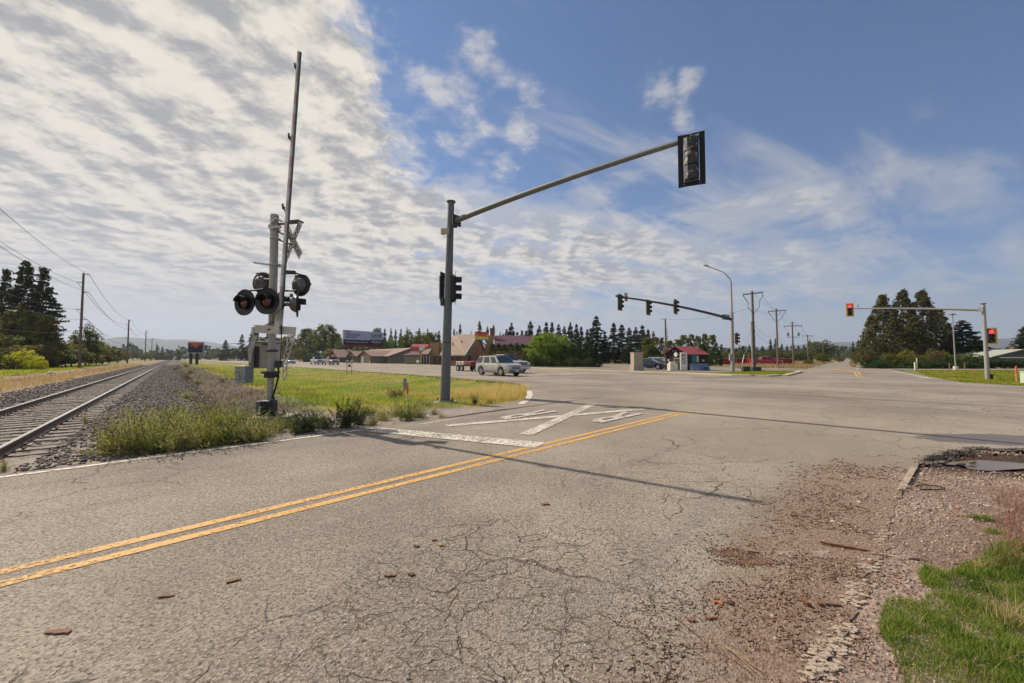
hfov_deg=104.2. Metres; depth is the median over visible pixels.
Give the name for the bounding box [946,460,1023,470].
puddle
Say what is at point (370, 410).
weed bush
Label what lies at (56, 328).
fir tree
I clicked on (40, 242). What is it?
power line
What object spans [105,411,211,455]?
weed bush
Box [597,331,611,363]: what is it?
conifer tree
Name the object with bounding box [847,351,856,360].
leafy tree
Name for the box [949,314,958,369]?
light pole
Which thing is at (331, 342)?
leafy tree
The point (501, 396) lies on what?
beige grass
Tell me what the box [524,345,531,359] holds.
arborvitae
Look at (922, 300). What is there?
pine tree
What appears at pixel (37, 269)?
power line
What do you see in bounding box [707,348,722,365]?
leafy tree
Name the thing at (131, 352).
leafy tree
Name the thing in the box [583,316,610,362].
conifer tree
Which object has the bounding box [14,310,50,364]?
leafy tree
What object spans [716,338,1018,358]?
hill
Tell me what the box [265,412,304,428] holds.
weed bush
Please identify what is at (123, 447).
weed bush
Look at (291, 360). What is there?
suv
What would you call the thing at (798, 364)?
roadside grass
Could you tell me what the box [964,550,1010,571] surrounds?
grass tuft
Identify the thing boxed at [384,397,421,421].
weed bush
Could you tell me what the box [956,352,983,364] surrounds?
bush
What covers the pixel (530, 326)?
conifer tree
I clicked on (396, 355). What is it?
restaurant
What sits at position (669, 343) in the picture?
arborvitae
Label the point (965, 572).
grass
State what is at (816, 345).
leafy tree
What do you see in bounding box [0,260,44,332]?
fir tree
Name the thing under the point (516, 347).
arborvitae
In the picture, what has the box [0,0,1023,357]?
sky
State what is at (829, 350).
leafy tree
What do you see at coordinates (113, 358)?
leafy tree
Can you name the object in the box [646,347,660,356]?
arborvitae
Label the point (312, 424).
weed bush
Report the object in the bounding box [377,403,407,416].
weed bush
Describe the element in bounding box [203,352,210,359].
conifer tree
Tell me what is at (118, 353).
leafy tree
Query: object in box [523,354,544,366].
bush
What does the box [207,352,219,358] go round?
leafy tree
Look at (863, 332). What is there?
pine tree
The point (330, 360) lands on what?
pickup truck
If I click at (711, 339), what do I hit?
arborvitae
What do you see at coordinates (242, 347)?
conifer tree
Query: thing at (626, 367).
parking lot
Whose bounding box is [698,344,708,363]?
arborvitae
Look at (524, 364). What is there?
car
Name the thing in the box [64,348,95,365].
leafy tree
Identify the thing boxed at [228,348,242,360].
leafy tree
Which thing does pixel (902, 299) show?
pine tree
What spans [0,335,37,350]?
leafy tree
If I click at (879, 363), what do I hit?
bush
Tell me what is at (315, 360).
pickup truck
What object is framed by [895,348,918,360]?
bush
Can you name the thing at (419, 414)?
weed bush
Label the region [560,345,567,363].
arborvitae
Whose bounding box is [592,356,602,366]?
bush
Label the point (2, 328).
leafy tree
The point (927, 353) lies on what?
bush
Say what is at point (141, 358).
leafy tree
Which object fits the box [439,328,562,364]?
restaurant
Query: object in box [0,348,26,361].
leafy tree
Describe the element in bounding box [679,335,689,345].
arborvitae
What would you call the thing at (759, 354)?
leafy tree
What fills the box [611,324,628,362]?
conifer tree
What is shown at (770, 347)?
conifer tree
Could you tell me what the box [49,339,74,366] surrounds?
leafy tree
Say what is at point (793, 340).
utility pole
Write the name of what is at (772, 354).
leafy tree
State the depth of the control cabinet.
48.04 m
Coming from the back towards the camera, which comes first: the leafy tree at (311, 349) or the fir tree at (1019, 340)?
the leafy tree at (311, 349)
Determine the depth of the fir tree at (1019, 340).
80.40 m
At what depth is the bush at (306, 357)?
168.24 m
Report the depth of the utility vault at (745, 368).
42.56 m
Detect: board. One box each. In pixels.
[680,352,686,369]
[972,502,1003,508]
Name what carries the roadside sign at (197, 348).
on the ground at (870, 621)
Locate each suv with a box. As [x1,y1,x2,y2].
[285,358,295,363]
[475,356,523,375]
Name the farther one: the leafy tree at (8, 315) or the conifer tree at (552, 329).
the conifer tree at (552, 329)
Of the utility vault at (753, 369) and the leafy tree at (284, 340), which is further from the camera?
the leafy tree at (284, 340)
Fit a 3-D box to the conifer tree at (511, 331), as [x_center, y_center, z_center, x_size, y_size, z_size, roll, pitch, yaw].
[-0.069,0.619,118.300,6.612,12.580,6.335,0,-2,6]
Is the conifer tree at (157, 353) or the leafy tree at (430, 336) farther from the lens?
the conifer tree at (157, 353)
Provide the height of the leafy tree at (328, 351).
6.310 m
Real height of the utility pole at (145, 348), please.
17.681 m
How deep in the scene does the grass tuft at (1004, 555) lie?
2.74 m
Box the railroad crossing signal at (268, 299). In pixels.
[233,51,310,419]
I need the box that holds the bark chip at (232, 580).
[226,577,240,582]
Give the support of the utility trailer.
on the road
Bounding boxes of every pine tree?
[851,314,893,363]
[853,330,885,364]
[856,294,908,362]
[872,316,925,360]
[879,288,933,355]
[889,316,945,361]
[898,289,958,354]
[927,310,961,351]
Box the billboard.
[343,330,382,349]
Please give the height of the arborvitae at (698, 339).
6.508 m
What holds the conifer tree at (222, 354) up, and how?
on the ground at (870, 621)
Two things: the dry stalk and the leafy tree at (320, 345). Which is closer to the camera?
the dry stalk
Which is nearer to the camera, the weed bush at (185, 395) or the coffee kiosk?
the weed bush at (185, 395)
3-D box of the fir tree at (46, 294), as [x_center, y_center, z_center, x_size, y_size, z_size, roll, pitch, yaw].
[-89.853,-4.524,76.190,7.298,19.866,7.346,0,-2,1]
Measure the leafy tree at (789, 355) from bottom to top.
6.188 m
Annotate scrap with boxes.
[908,558,925,561]
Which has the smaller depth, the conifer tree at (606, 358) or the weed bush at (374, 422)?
the weed bush at (374, 422)
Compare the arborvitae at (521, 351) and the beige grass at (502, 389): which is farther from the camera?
the arborvitae at (521, 351)
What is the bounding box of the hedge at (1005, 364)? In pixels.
[975,359,1023,368]
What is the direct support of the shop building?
on the ground at (870, 621)
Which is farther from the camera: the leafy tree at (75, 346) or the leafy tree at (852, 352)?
the leafy tree at (852, 352)
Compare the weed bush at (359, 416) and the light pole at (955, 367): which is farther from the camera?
the light pole at (955, 367)
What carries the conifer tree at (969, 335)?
on the ground at (870, 621)
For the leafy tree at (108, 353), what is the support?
on the ground at (870, 621)
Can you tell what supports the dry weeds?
on the ground at (870, 621)
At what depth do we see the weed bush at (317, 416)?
9.12 m
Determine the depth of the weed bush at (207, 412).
9.08 m
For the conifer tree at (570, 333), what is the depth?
128.42 m
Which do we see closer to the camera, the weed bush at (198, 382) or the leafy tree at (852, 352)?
the weed bush at (198, 382)
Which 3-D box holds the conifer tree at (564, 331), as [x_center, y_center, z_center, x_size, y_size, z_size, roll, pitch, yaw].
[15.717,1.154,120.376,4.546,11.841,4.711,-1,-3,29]
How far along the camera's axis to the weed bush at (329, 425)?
8.33 m
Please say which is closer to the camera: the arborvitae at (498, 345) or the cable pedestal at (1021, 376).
the cable pedestal at (1021, 376)
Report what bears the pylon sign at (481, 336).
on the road
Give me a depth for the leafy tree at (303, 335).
213.32 m
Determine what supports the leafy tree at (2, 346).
on the ground at (870, 621)
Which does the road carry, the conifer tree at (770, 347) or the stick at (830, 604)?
the stick at (830, 604)
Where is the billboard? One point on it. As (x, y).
(357, 339)
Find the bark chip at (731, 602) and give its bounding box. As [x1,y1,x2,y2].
[727,600,734,604]
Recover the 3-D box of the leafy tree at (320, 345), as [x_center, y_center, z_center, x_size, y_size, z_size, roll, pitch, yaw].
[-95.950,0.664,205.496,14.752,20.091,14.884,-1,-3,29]
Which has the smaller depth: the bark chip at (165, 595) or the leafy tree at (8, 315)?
the bark chip at (165, 595)
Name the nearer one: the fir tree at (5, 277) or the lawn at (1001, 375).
the lawn at (1001, 375)
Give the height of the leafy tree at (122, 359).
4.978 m
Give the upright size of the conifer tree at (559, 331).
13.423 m
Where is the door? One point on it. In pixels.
(435, 358)
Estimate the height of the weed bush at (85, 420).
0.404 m
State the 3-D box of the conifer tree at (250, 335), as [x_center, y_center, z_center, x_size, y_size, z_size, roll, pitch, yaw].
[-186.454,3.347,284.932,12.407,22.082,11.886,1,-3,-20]
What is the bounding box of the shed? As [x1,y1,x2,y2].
[404,352,425,363]
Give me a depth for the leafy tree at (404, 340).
148.81 m
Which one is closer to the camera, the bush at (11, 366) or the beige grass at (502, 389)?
the beige grass at (502, 389)
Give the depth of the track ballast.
14.04 m
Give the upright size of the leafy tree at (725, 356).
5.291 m
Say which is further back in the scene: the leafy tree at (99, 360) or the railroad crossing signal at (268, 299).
the leafy tree at (99, 360)
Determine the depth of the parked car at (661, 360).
57.75 m
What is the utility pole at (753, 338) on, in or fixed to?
on the ground at (870, 621)
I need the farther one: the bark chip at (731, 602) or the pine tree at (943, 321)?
the pine tree at (943, 321)
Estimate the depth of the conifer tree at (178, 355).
329.59 m
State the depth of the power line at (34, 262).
46.30 m
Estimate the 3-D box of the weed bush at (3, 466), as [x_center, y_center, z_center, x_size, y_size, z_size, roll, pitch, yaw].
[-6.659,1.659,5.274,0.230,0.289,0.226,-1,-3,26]
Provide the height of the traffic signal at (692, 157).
8.338 m
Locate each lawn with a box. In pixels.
[0,365,109,378]
[915,370,1023,385]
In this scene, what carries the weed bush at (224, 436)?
on the ground at (870, 621)
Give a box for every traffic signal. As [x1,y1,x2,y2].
[434,130,705,402]
[615,264,739,371]
[846,303,997,378]
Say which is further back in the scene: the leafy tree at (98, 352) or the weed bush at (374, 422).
the leafy tree at (98, 352)
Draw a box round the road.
[0,359,1023,682]
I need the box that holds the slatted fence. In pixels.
[718,358,791,364]
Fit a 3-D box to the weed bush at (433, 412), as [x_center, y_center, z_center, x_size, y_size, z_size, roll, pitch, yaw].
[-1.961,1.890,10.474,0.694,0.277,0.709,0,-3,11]
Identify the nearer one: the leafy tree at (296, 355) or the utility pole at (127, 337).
the utility pole at (127, 337)
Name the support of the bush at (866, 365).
on the ground at (870, 621)
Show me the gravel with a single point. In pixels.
(874, 601)
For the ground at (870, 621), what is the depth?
4.70 m
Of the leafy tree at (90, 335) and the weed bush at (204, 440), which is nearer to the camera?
the weed bush at (204, 440)
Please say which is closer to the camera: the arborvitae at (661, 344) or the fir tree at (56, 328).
the fir tree at (56, 328)
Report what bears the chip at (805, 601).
on the road
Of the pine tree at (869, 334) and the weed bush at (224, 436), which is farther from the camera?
the pine tree at (869, 334)
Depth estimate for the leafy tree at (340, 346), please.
188.93 m
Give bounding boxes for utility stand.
[346,360,352,374]
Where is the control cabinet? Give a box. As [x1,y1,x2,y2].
[629,352,643,370]
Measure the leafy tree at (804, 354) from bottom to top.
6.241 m
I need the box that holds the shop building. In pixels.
[410,342,441,364]
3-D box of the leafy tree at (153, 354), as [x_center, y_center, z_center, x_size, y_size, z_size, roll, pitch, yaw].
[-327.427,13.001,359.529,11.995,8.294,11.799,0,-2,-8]
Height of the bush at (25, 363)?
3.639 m
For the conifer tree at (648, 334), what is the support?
on the ground at (870, 621)
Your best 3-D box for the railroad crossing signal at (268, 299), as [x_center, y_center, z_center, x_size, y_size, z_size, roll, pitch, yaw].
[-5.891,-2.671,9.948,1.719,9.170,1.324,0,-2,0]
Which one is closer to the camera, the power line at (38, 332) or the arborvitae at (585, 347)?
the power line at (38, 332)
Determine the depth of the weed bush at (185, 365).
72.38 m
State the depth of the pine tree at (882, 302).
89.87 m
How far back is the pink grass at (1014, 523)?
3.37 m
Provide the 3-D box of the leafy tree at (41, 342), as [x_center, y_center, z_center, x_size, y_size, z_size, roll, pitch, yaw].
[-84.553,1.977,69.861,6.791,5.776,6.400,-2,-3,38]
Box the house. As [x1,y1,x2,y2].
[951,347,1023,364]
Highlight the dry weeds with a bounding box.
[178,367,388,429]
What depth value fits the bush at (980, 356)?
59.58 m
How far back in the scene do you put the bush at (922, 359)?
59.34 m
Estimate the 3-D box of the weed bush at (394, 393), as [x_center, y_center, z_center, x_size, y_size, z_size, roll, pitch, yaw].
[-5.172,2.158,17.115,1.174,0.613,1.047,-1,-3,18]
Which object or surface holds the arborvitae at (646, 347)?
on the ground at (870, 621)
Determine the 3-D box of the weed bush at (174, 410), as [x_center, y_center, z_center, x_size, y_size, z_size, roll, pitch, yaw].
[-7.513,1.608,8.822,1.260,0.922,1.244,0,-2,5]
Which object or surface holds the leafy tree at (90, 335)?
on the ground at (870, 621)
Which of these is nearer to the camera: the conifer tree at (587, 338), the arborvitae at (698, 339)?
the arborvitae at (698, 339)
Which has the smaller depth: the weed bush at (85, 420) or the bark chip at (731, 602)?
the bark chip at (731, 602)
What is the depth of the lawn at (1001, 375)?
32.48 m
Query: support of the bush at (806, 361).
on the ground at (870, 621)
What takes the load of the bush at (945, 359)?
on the ground at (870, 621)
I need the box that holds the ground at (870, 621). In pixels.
[0,359,1023,682]
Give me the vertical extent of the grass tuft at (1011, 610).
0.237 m
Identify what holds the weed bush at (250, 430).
on the ground at (870, 621)
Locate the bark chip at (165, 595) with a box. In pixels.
[157,594,174,597]
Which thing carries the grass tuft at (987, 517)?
on the ground at (870, 621)
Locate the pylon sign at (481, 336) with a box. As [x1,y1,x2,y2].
[475,332,488,355]
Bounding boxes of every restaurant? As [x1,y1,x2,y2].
[328,348,429,362]
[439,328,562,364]
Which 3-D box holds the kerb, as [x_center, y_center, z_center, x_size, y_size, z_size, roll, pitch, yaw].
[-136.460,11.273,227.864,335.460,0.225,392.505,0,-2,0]
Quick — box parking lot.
[397,363,801,371]
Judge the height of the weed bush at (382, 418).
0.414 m
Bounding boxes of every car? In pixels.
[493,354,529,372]
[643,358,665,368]
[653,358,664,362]
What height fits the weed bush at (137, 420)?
0.656 m
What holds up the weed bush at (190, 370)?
on the ground at (870, 621)
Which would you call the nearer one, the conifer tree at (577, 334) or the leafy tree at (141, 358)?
the conifer tree at (577, 334)
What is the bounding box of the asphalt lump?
[955,462,965,465]
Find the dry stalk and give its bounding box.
[725,646,763,672]
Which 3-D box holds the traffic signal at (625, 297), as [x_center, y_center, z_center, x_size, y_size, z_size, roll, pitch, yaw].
[16.431,-2.444,38.050,18.332,11.034,0.885,2,-3,-32]
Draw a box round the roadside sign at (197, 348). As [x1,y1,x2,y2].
[188,342,203,364]
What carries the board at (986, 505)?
on the ground at (870, 621)
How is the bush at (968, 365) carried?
on the ground at (870, 621)
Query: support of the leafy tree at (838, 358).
on the ground at (870, 621)
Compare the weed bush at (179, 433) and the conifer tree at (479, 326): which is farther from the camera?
the conifer tree at (479, 326)
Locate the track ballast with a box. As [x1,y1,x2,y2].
[0,365,238,473]
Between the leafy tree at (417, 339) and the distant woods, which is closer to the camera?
the leafy tree at (417, 339)
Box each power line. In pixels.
[0,209,89,274]
[0,241,75,281]
[0,246,86,291]
[0,302,83,319]
[4,329,74,332]
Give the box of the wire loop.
[915,484,944,489]
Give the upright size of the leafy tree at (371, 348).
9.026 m
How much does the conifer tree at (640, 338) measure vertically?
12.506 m
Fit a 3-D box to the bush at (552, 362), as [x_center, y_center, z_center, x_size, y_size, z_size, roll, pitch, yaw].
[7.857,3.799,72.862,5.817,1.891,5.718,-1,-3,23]
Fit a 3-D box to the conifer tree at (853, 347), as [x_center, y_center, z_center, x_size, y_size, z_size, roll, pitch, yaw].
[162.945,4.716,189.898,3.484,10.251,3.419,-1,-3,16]
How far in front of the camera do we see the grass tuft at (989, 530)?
3.27 m
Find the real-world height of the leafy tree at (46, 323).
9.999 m
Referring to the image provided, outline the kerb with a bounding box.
[361,363,802,376]
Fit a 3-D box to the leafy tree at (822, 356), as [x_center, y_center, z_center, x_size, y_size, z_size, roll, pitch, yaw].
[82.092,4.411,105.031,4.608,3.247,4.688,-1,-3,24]
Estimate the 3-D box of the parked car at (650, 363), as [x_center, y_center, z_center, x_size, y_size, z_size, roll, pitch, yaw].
[18.799,3.045,54.413,4.740,1.477,2.080,-2,-3,37]
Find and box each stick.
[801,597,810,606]
[820,541,869,551]
[825,603,841,605]
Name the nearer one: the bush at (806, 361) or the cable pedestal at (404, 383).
the cable pedestal at (404, 383)
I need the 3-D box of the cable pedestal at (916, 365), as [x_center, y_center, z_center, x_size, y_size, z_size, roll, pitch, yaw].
[50.036,2.814,49.340,0.370,1.500,0.160,0,-2,0]
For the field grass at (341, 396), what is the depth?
22.39 m
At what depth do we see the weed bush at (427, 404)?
14.14 m
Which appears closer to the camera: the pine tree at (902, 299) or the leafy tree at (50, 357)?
the leafy tree at (50, 357)
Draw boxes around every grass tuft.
[937,563,1023,627]
[953,527,1023,569]
[956,511,1001,523]
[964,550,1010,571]
[975,526,1007,534]
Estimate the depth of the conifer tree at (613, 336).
125.89 m
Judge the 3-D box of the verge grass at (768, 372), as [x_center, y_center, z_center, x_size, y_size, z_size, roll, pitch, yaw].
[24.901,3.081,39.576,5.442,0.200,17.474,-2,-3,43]
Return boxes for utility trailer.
[451,360,476,370]
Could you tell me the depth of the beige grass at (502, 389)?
18.54 m
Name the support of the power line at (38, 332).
attached to the utility pole at (81, 326)
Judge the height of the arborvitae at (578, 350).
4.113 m
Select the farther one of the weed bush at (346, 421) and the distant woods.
the distant woods
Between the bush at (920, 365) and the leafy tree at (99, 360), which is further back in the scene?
the leafy tree at (99, 360)
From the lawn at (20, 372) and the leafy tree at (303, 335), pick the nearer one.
the lawn at (20, 372)
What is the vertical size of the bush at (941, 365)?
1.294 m
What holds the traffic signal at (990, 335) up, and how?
on the lawn at (1001, 375)
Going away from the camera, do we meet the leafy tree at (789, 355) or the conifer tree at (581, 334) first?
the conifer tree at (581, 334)
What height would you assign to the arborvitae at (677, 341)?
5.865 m
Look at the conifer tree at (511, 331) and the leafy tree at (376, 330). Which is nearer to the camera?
the conifer tree at (511, 331)
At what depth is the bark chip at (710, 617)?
2.19 m
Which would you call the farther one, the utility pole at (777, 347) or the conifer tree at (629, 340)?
the conifer tree at (629, 340)
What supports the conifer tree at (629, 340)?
on the ground at (870, 621)
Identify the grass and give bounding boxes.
[0,363,142,392]
[192,363,526,410]
[356,403,403,413]
[450,390,497,398]
[452,381,528,399]
[473,392,525,400]
[713,370,794,374]
[735,361,855,367]
[875,537,1023,682]
[972,475,1023,566]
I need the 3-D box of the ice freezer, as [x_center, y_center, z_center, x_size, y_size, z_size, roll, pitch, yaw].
[19.418,2.981,48.206,0.980,1.070,0.720,0,-3,-10]
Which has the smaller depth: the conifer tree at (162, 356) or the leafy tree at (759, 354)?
the leafy tree at (759, 354)
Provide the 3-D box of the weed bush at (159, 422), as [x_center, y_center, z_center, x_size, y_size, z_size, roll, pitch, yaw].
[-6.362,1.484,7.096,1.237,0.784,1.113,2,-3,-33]
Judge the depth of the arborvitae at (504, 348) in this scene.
87.88 m
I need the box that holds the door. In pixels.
[422,355,437,364]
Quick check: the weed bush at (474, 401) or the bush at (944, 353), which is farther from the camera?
the bush at (944, 353)
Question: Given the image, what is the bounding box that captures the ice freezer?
[667,362,677,370]
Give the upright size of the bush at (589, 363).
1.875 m
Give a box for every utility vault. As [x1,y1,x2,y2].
[740,366,749,371]
[750,367,760,371]
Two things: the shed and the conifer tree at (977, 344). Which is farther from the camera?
the shed
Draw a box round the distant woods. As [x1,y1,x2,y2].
[117,341,1017,359]
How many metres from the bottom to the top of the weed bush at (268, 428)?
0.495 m
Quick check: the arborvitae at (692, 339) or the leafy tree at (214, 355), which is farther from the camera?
the leafy tree at (214, 355)
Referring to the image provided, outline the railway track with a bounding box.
[0,359,171,461]
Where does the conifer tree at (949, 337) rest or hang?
on the ground at (870, 621)
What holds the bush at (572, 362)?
on the ground at (870, 621)
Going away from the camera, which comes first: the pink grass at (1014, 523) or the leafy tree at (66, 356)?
the pink grass at (1014, 523)
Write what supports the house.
on the ground at (870, 621)
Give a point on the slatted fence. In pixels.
(737, 361)
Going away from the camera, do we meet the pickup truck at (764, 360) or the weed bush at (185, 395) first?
the weed bush at (185, 395)
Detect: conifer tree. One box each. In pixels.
[153,345,159,359]
[159,346,166,359]
[174,350,181,360]
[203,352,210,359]
[216,340,233,360]
[235,334,247,360]
[243,334,251,357]
[393,330,397,345]
[477,321,483,343]
[507,323,514,334]
[527,321,532,334]
[543,322,548,336]
[549,322,554,355]
[554,323,561,358]
[561,326,569,358]
[566,322,574,355]
[570,323,582,358]
[578,326,586,355]
[582,329,593,361]
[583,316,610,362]
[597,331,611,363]
[606,322,622,362]
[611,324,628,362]
[621,328,636,363]
[631,327,640,349]
[634,325,646,351]
[643,329,652,357]
[767,339,772,356]
[808,340,814,360]
[850,341,854,361]
[936,333,964,354]
[938,320,990,351]
[959,336,994,353]
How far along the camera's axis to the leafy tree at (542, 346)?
76.12 m
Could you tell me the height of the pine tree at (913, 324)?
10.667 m
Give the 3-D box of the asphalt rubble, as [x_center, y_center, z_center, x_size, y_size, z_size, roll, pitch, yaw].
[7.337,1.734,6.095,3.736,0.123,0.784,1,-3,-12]
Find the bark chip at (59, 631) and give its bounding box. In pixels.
[44,628,71,633]
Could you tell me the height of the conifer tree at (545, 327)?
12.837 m
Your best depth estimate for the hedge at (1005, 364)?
58.09 m
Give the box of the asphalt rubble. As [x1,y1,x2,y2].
[913,446,1023,466]
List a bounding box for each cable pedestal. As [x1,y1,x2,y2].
[403,378,406,388]
[914,358,917,369]
[1019,371,1023,382]
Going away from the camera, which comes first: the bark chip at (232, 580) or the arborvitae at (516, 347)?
the bark chip at (232, 580)
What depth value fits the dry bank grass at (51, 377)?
30.18 m
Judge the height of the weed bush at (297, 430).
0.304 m
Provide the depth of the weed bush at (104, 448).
6.06 m
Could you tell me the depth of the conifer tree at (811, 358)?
253.14 m
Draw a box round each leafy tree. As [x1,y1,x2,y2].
[0,303,30,335]
[0,318,24,342]
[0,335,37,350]
[0,338,18,350]
[0,345,43,360]
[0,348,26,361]
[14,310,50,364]
[15,337,54,354]
[22,344,64,364]
[29,314,63,366]
[47,350,76,366]
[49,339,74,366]
[59,340,87,365]
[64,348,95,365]
[68,322,104,364]
[68,340,104,362]
[76,353,105,364]
[85,341,116,364]
[100,354,116,364]
[103,346,123,363]
[112,350,130,362]
[129,350,144,360]
[134,352,150,359]
[144,351,156,359]
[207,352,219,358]
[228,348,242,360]
[280,336,293,358]
[290,335,301,359]
[291,347,306,361]
[295,328,316,356]
[306,329,326,355]
[311,324,340,358]
[322,348,335,357]
[325,333,341,357]
[335,337,348,349]
[364,347,381,349]
[372,328,384,347]
[381,339,397,348]
[397,330,413,347]
[409,331,431,347]
[421,332,441,354]
[522,331,576,364]
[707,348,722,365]
[720,352,730,358]
[735,351,748,358]
[749,351,765,357]
[765,350,783,357]
[780,350,798,358]
[796,350,814,360]
[806,341,825,357]
[813,352,833,362]
[818,340,836,356]
[835,356,844,361]
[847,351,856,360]
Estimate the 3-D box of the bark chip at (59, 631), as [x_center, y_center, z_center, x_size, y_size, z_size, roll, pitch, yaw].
[-2.368,1.514,2.081,0.124,0.007,0.039,0,-2,4]
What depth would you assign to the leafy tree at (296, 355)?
188.47 m
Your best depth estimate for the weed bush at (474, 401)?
15.22 m
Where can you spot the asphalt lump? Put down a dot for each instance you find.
(960, 463)
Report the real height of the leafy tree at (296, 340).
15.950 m
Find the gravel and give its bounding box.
[604,449,1023,682]
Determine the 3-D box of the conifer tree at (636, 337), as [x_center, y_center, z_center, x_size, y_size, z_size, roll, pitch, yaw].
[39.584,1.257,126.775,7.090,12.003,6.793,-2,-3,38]
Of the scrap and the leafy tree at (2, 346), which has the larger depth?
the leafy tree at (2, 346)
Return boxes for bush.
[0,356,21,369]
[0,457,14,471]
[1,348,43,368]
[28,356,48,369]
[72,418,140,456]
[80,414,90,422]
[88,401,166,461]
[96,406,181,437]
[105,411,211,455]
[122,403,195,436]
[141,395,216,430]
[144,410,242,450]
[145,405,227,453]
[170,395,248,426]
[177,390,194,398]
[181,361,197,366]
[183,366,202,372]
[184,403,272,447]
[190,377,207,383]
[193,406,284,443]
[205,401,266,425]
[235,420,294,442]
[243,418,294,436]
[260,409,297,430]
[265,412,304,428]
[284,408,335,432]
[284,417,316,433]
[299,353,318,361]
[300,409,335,422]
[316,413,341,428]
[321,396,371,428]
[350,403,371,424]
[359,403,385,414]
[360,411,385,425]
[368,408,397,420]
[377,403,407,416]
[382,384,401,398]
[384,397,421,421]
[406,403,434,418]
[418,398,439,406]
[429,410,440,414]
[470,392,480,404]
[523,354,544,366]
[539,357,568,366]
[561,357,583,366]
[581,358,596,366]
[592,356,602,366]
[802,359,814,363]
[860,353,881,367]
[869,359,894,368]
[877,352,905,367]
[894,355,915,367]
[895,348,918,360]
[897,361,930,368]
[910,355,934,367]
[920,348,940,361]
[924,360,954,368]
[925,351,947,362]
[933,355,960,367]
[939,349,953,357]
[944,353,971,366]
[944,361,983,368]
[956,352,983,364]
[968,354,995,368]
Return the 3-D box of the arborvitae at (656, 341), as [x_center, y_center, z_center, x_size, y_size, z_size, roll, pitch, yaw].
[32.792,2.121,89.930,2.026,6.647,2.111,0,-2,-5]
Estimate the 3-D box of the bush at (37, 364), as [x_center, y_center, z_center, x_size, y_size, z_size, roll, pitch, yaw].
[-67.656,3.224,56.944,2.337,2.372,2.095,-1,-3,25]
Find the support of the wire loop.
on the ground at (870, 621)
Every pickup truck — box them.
[310,357,323,363]
[324,357,339,364]
[749,356,782,363]
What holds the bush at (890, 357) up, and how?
on the ground at (870, 621)
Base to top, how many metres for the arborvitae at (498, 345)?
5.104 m
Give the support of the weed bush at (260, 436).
on the ground at (870, 621)
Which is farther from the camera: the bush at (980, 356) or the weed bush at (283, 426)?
the bush at (980, 356)
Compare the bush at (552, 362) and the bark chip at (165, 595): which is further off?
the bush at (552, 362)
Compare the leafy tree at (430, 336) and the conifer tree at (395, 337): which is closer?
the leafy tree at (430, 336)
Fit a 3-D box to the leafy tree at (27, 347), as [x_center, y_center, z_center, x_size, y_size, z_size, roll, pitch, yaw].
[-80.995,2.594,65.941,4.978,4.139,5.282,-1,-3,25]
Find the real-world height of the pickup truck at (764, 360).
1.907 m
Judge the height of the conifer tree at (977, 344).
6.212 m
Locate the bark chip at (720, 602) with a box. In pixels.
[713,600,722,604]
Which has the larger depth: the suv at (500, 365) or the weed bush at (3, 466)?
the suv at (500, 365)
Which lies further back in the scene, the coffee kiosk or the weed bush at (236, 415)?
the coffee kiosk
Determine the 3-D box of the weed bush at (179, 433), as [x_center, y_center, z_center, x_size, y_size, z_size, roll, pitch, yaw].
[-5.134,1.391,6.337,1.315,0.741,1.184,-1,-3,17]
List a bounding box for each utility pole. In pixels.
[75,273,88,367]
[126,320,129,362]
[144,331,146,360]
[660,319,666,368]
[743,291,762,366]
[768,309,785,367]
[784,322,801,363]
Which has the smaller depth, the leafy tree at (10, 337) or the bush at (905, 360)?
the bush at (905, 360)
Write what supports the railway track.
on the track ballast
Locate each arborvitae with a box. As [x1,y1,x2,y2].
[488,343,495,355]
[494,343,500,354]
[501,344,507,353]
[507,343,513,353]
[513,343,520,357]
[518,344,525,360]
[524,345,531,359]
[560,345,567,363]
[567,343,575,365]
[574,345,582,365]
[581,344,589,363]
[641,337,654,357]
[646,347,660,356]
[653,336,661,356]
[659,337,664,357]
[662,340,673,357]
[673,339,681,345]
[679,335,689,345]
[688,333,694,346]
[694,336,701,347]
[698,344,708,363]
[701,334,708,356]
[705,334,719,365]
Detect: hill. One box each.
[67,337,320,358]
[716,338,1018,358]
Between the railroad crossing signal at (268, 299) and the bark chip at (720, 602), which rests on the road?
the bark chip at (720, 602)
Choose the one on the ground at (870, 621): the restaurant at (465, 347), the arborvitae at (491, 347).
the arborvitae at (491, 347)
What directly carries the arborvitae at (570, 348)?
on the ground at (870, 621)
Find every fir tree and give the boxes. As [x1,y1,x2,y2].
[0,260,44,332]
[0,268,17,332]
[11,266,69,366]
[48,305,65,361]
[1008,326,1023,348]
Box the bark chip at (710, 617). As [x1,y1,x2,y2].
[705,616,715,619]
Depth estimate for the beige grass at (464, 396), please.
17.92 m
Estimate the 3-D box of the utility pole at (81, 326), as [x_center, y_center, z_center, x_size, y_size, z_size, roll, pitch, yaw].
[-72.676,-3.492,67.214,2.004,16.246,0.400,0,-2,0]
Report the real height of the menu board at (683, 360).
2.087 m
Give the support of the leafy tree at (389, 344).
on the ground at (870, 621)
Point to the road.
(310, 539)
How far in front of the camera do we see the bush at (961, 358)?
59.52 m
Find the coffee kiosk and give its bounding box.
[662,346,709,369]

